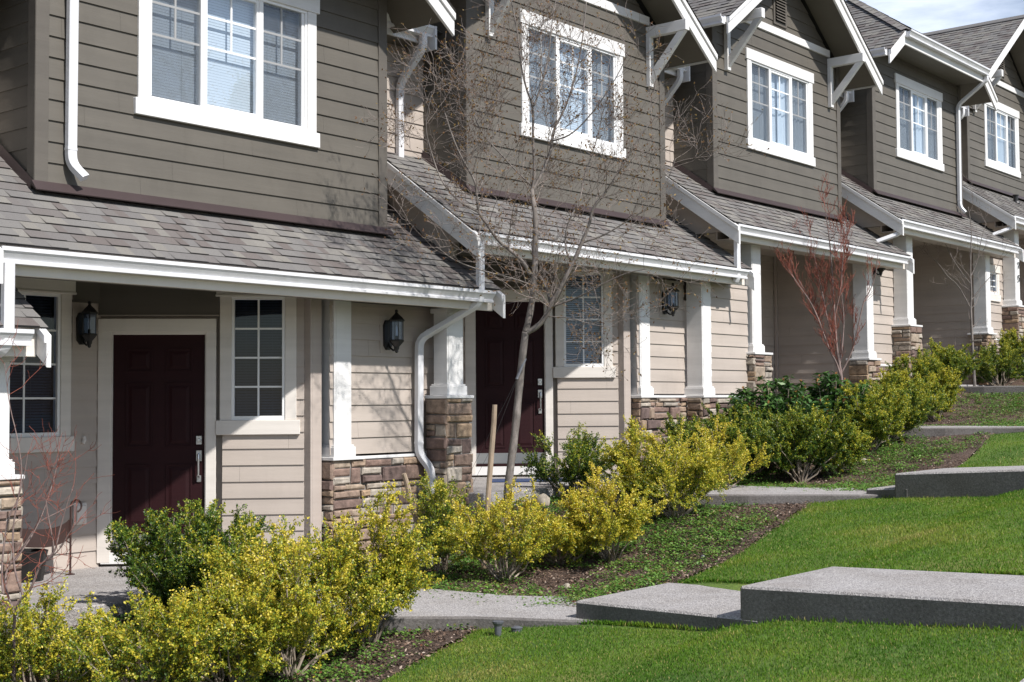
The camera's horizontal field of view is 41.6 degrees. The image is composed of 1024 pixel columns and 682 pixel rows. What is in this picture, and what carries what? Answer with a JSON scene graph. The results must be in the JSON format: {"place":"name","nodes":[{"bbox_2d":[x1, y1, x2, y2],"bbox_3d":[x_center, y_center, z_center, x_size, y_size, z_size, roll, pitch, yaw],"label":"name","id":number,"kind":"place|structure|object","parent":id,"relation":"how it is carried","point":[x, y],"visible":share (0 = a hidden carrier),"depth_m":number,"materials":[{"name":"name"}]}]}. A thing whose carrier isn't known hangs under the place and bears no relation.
{"place":"outdoors","nodes":[
{"label":"outdoors","id":0,"kind":"place"},
{"bbox_2d":[15,363,1023,681],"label":"planting bed","id":1,"kind":"object","parent":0,"point":[951,463],"visible":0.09,"depth_m":12.60,"materials":[{"name":"brown soil"}]},
{"bbox_2d":[0,284,50,367],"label":"townhouse","id":2,"kind":"structure","parent":1,"relation":"on","point":[32,336],"depth_m":10.01,"materials":[{"name":"green paint"}]},
{"bbox_2d":[0,323,119,680],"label":"bare shrub","id":3,"kind":"object","parent":1,"relation":"on","point":[18,554],"visible":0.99,"depth_m":8.92,"materials":[{"name":"red plant"}]},
{"bbox_2d":[0,571,146,681],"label":"shrub","id":4,"kind":"object","parent":1,"relation":"on","point":[31,651],"visible":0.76,"depth_m":8.97,"materials":[{"name":"yellow plant"}]},
{"bbox_2d":[43,586,235,681],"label":"shrub","id":5,"kind":"object","parent":1,"relation":"on","point":[178,650],"visible":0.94,"depth_m":8.64,"materials":[{"name":"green plant"}]},
{"bbox_2d":[104,498,276,624],"bbox_3d":[-2.478,1.712,10.379,1.526,1.030,1.455,-3,-3,40],"label":"shrub","id":6,"kind":"object","parent":1,"relation":"on","point":[161,571],"visible":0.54,"depth_m":10.09,"materials":[{"name":"green plant"}]},
{"bbox_2d":[134,563,305,681],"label":"shrub","id":7,"kind":"object","parent":1,"relation":"on","point":[260,664],"visible":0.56,"depth_m":8.72,"materials":[{"name":"yellow plant"}]},
{"bbox_2d":[175,510,319,625],"bbox_3d":[-1.918,1.756,9.825,1.188,1.028,1.141,-3,-3,40],"label":"shrub","id":8,"kind":"object","parent":1,"relation":"on","point":[215,562],"visible":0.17,"depth_m":9.69,"materials":[{"name":"yellow plant"}]},
{"bbox_2d":[0,0,504,633],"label":"townhouse","id":9,"kind":"structure","parent":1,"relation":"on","point":[232,300],"depth_m":12.85,"materials":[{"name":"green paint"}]},
{"bbox_2d":[19,548,47,582],"bbox_3d":[-4.266,1.970,11.810,0.380,0.265,0.380,-3,-3,40],"label":"black bin","id":10,"kind":"object","parent":9,"relation":"on","point":[25,569],"visible":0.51,"depth_m":11.69,"materials":[{"name":"plastic"}]},
{"bbox_2d":[9,277,76,452],"bbox_3d":[-4.646,0.207,12.243,0.350,1.620,1.320,-3,-3,40],"label":"window","id":11,"kind":"structure","parent":9,"relation":"in","point":[46,396],"depth_m":12.52,"materials":[{"name":"beige paint"}]},
{"bbox_2d":[20,499,81,574],"bbox_3d":[-4.176,1.767,11.913,0.180,0.679,0.917,-3,-3,40],"label":"iron rack","id":12,"kind":"object","parent":9,"relation":"on","point":[35,541],"visible":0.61,"depth_m":11.92,"materials":[{"name":"metal"}]},
{"bbox_2d":[112,335,204,534],"bbox_3d":[-3.385,0.959,12.894,0.868,2.042,0.109,0,-3,-5],"label":"door","id":13,"kind":"structure","parent":9,"relation":"in","point":[159,380],"depth_m":12.91,"materials":[{"name":"red paint"}]},
{"bbox_2d":[133,0,319,147],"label":"window","id":14,"kind":"structure","parent":9,"relation":"in","point":[246,67],"depth_m":12.60,"materials":[{"name":"white paint"}]},
{"bbox_2d":[216,292,299,434],"bbox_3d":[-2.465,0.167,13.147,0.810,1.485,0.350,0,-3,-5],"label":"window","id":15,"kind":"structure","parent":9,"relation":"in","point":[258,336],"depth_m":13.04,"materials":[{"name":"beige paint"}]},
{"bbox_2d":[178,515,405,678],"bbox_3d":[-1.466,1.752,9.066,1.472,1.079,1.400,-3,-3,40],"label":"shrub","id":16,"kind":"object","parent":1,"relation":"on","point":[313,625],"visible":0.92,"depth_m":9.10,"materials":[{"name":"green plant"}]},
{"bbox_2d":[298,479,444,646],"bbox_3d":[-1.085,1.593,9.646,1.208,1.196,1.069,-3,-3,40],"label":"shrub","id":17,"kind":"object","parent":1,"relation":"on","point":[403,557],"visible":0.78,"depth_m":9.53,"materials":[{"name":"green plant"}]},
{"bbox_2d":[402,473,431,569],"bbox_3d":[-0.879,1.757,12.663,0.336,1.041,0.054,1,-3,-25],"label":"tree stake","id":18,"kind":"object","parent":1,"relation":"on","point":[406,482],"visible":0.52,"depth_m":12.62,"materials":[{"name":"brown wood"}]},
{"bbox_2d":[395,469,478,573],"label":"shrub","id":19,"kind":"object","parent":1,"relation":"on","point":[433,506],"visible":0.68,"depth_m":12.36,"materials":[{"name":"yellow plant"}]},
{"bbox_2d":[481,405,496,571],"bbox_3d":[-0.221,1.423,12.639,0.178,1.651,0.054,0,-3,-18],"label":"tree stake","id":20,"kind":"object","parent":1,"relation":"on","point":[491,452],"visible":0.67,"depth_m":12.64,"materials":[{"name":"brown wood"}]},
{"bbox_2d":[438,476,569,580],"bbox_3d":[-0.096,1.686,12.043,1.184,0.949,1.155,0,-3,-8],"label":"shrub","id":21,"kind":"object","parent":1,"relation":"on","point":[473,540],"visible":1,"depth_m":11.93,"materials":[{"name":"yellow plant"}]},
{"bbox_2d":[41,385,1023,681],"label":"ground cover","id":22,"kind":"object","parent":1,"relation":"on","point":[883,451],"visible":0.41,"depth_m":12.66,"materials":[{"name":"green plant"}]},
{"bbox_2d":[534,493,549,509],"bbox_3d":[0.321,1.713,14.242,0.205,0.207,0.208,-3,-3,40],"label":"rock","id":23,"kind":"object","parent":1,"relation":"on","point":[542,498],"visible":0.53,"depth_m":14.16,"materials":[{"name":"beige stone"}]},
{"bbox_2d":[69,392,1023,681],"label":"bark chips","id":24,"kind":"object","parent":1,"relation":"on","point":[569,580],"visible":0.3,"depth_m":12.06,"materials":[{"name":"brown wood"}]},
{"bbox_2d":[355,0,768,564],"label":"bare tree","id":25,"kind":"object","parent":1,"relation":"on","point":[527,329],"visible":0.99,"depth_m":12.84,"materials":[{"name":"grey plant"}]},
{"bbox_2d":[459,358,525,506],"bbox_3d":[-0.287,1.062,12.781,0.893,1.807,0.080,0,-3,-11],"label":"guy wire","id":26,"kind":"object","parent":25,"relation":"attached to","point":[519,371],"visible":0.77,"depth_m":12.84,"materials":[{"name":"black metal"}]},
{"bbox_2d":[518,501,607,564],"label":"shrub","id":27,"kind":"object","parent":1,"relation":"on","point":[574,544],"visible":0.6,"depth_m":12.35,"materials":[{"name":"yellow plant"}]},
{"bbox_2d":[517,422,614,496],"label":"shrub","id":28,"kind":"object","parent":1,"relation":"on","point":[578,448],"visible":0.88,"depth_m":14.64,"materials":[{"name":"green plant"}]},
{"bbox_2d":[387,0,755,507],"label":"townhouse","id":29,"kind":"structure","parent":1,"relation":"on","point":[476,354],"depth_m":17.00,"materials":[{"name":"green paint"}]},
{"bbox_2d":[475,302,544,463],"bbox_3d":[-0.024,0.523,16.974,0.868,2.042,0.109,0,-3,-5],"label":"door","id":30,"kind":"structure","parent":29,"relation":"in","point":[498,339],"depth_m":16.99,"materials":[{"name":"red paint"}]},
{"bbox_2d":[511,8,625,159],"bbox_3d":[0.656,-3.113,16.668,0.345,1.500,2.130,-3,-3,40],"label":"window","id":31,"kind":"structure","parent":29,"relation":"in","point":[541,124],"depth_m":16.68,"materials":[{"name":"white paint"}]},
{"bbox_2d":[552,265,615,377],"bbox_3d":[0.896,-0.268,17.227,0.810,1.485,0.350,0,-3,-5],"label":"window","id":32,"kind":"structure","parent":29,"relation":"in","point":[568,367],"depth_m":17.11,"materials":[{"name":"beige paint"}]},
{"bbox_2d":[552,461,670,561],"bbox_3d":[0.841,1.587,12.502,1.122,0.947,1.100,-3,-3,40],"label":"shrub","id":33,"kind":"object","parent":1,"relation":"on","point":[591,508],"visible":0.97,"depth_m":12.37,"materials":[{"name":"yellow plant"}]},
{"bbox_2d":[596,415,680,508],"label":"shrub","id":34,"kind":"object","parent":1,"relation":"on","point":[632,436],"visible":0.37,"depth_m":13.93,"materials":[{"name":"yellow plant"}]},
{"bbox_2d":[611,415,736,519],"bbox_3d":[1.629,1.292,13.676,1.316,1.083,1.164,1,-3,-20],"label":"shrub","id":35,"kind":"object","parent":1,"relation":"on","point":[697,477],"visible":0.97,"depth_m":13.53,"materials":[{"name":"yellow plant"}]},
{"bbox_2d":[651,407,779,483],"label":"shrub","id":36,"kind":"object","parent":1,"relation":"on","point":[731,432],"visible":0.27,"depth_m":15.79,"materials":[{"name":"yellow plant"}]},
{"bbox_2d":[678,415,773,487],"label":"shrub","id":37,"kind":"object","parent":1,"relation":"on","point":[737,459],"visible":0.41,"depth_m":15.10,"materials":[{"name":"yellow plant"}]},
{"bbox_2d":[689,400,784,473],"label":"shrub","id":38,"kind":"object","parent":1,"relation":"on","point":[742,414],"visible":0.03,"depth_m":16.94,"materials":[{"name":"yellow plant"}]},
{"bbox_2d":[721,374,834,422],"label":"rhododendron","id":39,"kind":"object","parent":1,"relation":"on","point":[768,398],"visible":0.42,"depth_m":17.40,"materials":[{"name":"green plant"}]},
{"bbox_2d":[649,0,913,428],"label":"townhouse","id":40,"kind":"structure","parent":1,"relation":"on","point":[798,72],"depth_m":20.86,"materials":[{"name":"green paint"}]},
{"bbox_2d":[745,47,815,166],"bbox_3d":[4.017,-3.548,20.748,0.345,1.500,2.130,-3,-3,40],"label":"window","id":41,"kind":"structure","parent":40,"relation":"in","point":[783,90],"depth_m":20.74,"materials":[{"name":"white paint"}]},
{"bbox_2d":[741,394,864,482],"bbox_3d":[3.409,1.170,16.128,1.848,1.092,1.215,1,-3,-35],"label":"shrub","id":42,"kind":"object","parent":1,"relation":"on","point":[804,442],"visible":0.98,"depth_m":15.93,"materials":[{"name":"green plant"}]},
{"bbox_2d":[769,173,880,385],"bbox_3d":[4.378,-0.567,19.235,1.642,3.791,0.898,0,-3,-10],"label":"red twig tree","id":43,"kind":"object","parent":1,"relation":"on","point":[842,261],"visible":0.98,"depth_m":19.14,"materials":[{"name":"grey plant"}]},
{"bbox_2d":[793,370,873,438],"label":"rhododendron","id":44,"kind":"object","parent":1,"relation":"on","point":[832,391],"visible":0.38,"depth_m":17.97,"materials":[{"name":"green plant"}]},
{"bbox_2d":[809,410,874,475],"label":"shrub","id":45,"kind":"object","parent":1,"relation":"on","point":[853,444],"visible":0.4,"depth_m":16.20,"materials":[{"name":"green plant"}]},
{"bbox_2d":[824,381,909,451],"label":"shrub","id":46,"kind":"object","parent":1,"relation":"on","point":[890,423],"visible":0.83,"depth_m":17.36,"materials":[{"name":"green plant"}]},
{"bbox_2d":[854,371,928,409],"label":"shrub","id":47,"kind":"object","parent":1,"relation":"on","point":[913,395],"visible":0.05,"depth_m":18.53,"materials":[{"name":"green plant"}]},
{"bbox_2d":[770,0,1023,385],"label":"townhouse","id":48,"kind":"structure","parent":1,"relation":"on","point":[901,146],"depth_m":24.63,"materials":[{"name":"green paint"}]},
{"bbox_2d":[894,73,943,171],"bbox_3d":[7.377,-3.984,24.828,0.345,1.500,2.130,-3,-3,40],"label":"window","id":49,"kind":"structure","parent":48,"relation":"in","point":[918,110],"depth_m":24.84,"materials":[{"name":"white paint"}]},
{"bbox_2d":[990,264,1000,301],"bbox_3d":[9.430,-1.140,26.774,0.350,0.720,0.700,-3,-3,40],"label":"window","id":50,"kind":"structure","parent":48,"relation":"in","point":[994,286],"depth_m":26.82,"materials":[{"name":"beige paint"}]},
{"bbox_2d":[858,387,936,442],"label":"shrub","id":51,"kind":"object","parent":1,"relation":"on","point":[912,418],"visible":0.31,"depth_m":17.77,"materials":[{"name":"green plant"}]},
{"bbox_2d":[868,367,949,424],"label":"shrub","id":52,"kind":"object","parent":1,"relation":"on","point":[934,391],"visible":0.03,"depth_m":19.70,"materials":[{"name":"green plant"}]},
{"bbox_2d":[885,345,944,385],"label":"shrub","id":53,"kind":"object","parent":1,"relation":"on","point":[925,364],"visible":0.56,"depth_m":21.89,"materials":[{"name":"green plant"}]},
{"bbox_2d":[880,364,950,425],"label":"shrub","id":54,"kind":"object","parent":1,"relation":"on","point":[940,403],"visible":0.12,"depth_m":19.16,"materials":[{"name":"green plant"}]},
{"bbox_2d":[914,365,965,421],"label":"shrub","id":55,"kind":"object","parent":1,"relation":"on","point":[944,377],"visible":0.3,"depth_m":20.87,"materials":[{"name":"green plant"}]},
{"bbox_2d":[916,337,983,386],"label":"shrub","id":56,"kind":"object","parent":1,"relation":"on","point":[951,357],"visible":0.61,"depth_m":22.87,"materials":[{"name":"green plant"}]},
{"bbox_2d":[900,15,1023,361],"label":"townhouse","id":57,"kind":"structure","parent":1,"relation":"on","point":[992,153],"depth_m":28.59,"materials":[{"name":"green paint"}]},
{"bbox_2d":[975,102,1020,177],"bbox_3d":[10.524,-4.400,29.307,0.345,1.500,2.130,-3,-3,40],"label":"window","id":58,"kind":"structure","parent":57,"relation":"in","point":[1001,126],"depth_m":29.34,"materials":[{"name":"white paint"}]},
{"bbox_2d":[914,172,1023,385],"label":"young tree","id":59,"kind":"object","parent":1,"relation":"on","point":[971,329],"visible":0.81,"depth_m":24.09,"materials":[{"name":"brown plant"}]},
{"bbox_2d":[966,338,1023,385],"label":"shrub","id":60,"kind":"object","parent":1,"relation":"on","point":[992,365],"visible":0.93,"depth_m":24.60,"materials":[{"name":"green plant"}]},
{"bbox_2d":[997,328,1023,358],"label":"shrub","id":61,"kind":"object","parent":1,"relation":"on","point":[1014,337],"visible":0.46,"depth_m":25.68,"materials":[{"name":"green plant"}]},
{"bbox_2d":[492,478,561,482],"bbox_3d":[0.214,1.657,16.022,0.950,0.016,0.500,0,-3,-5],"label":"door mat","id":62,"kind":"object","parent":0,"point":[516,480],"depth_m":15.85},
{"bbox_2d":[298,567,1023,677],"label":"walkway","id":63,"kind":"structure","parent":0,"point":[913,597],"depth_m":9.00,"materials":[{"name":"concrete"}]},
{"bbox_2d":[379,431,1023,681],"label":"lawn","id":64,"kind":"structure","parent":0,"point":[734,586],"depth_m":8.86,"materials":[{"name":"plant"}]},
{"bbox_2d":[492,620,503,635],"bbox_3d":[-0.101,2.082,9.648,0.084,0.150,0.084,-3,-3,40],"label":"path light","id":65,"kind":"object","parent":64,"relation":"on","point":[497,624],"visible":0.88,"depth_m":9.63,"materials":[{"name":"grey plastic"}]},
{"bbox_2d":[511,626,522,632],"bbox_3d":[0.035,2.101,9.717,0.088,0.085,0.088,-3,-3,40],"label":"sprinkler head","id":66,"kind":"object","parent":64,"relation":"on","point":[515,628],"visible":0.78,"depth_m":9.69},
{"bbox_2d":[561,466,1023,537],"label":"walkway","id":67,"kind":"structure","parent":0,"point":[973,481],"depth_m":13.68,"materials":[{"name":"concrete"}]},
{"bbox_2d":[860,0,1023,32],"label":"sky","id":68,"kind":"structure","parent":0,"point":[923,16],"materials":[{"name":"white"}]},
{"bbox_2d":[869,426,1023,455],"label":"walkway","id":69,"kind":"structure","parent":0,"point":[935,431],"depth_m":18.10,"materials":[{"name":"concrete"}]},
{"bbox_2d":[955,386,1023,394],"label":"walkway","id":70,"kind":"structure","parent":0,"point":[991,389],"depth_m":22.54,"materials":[{"name":"concrete"}]}
]}

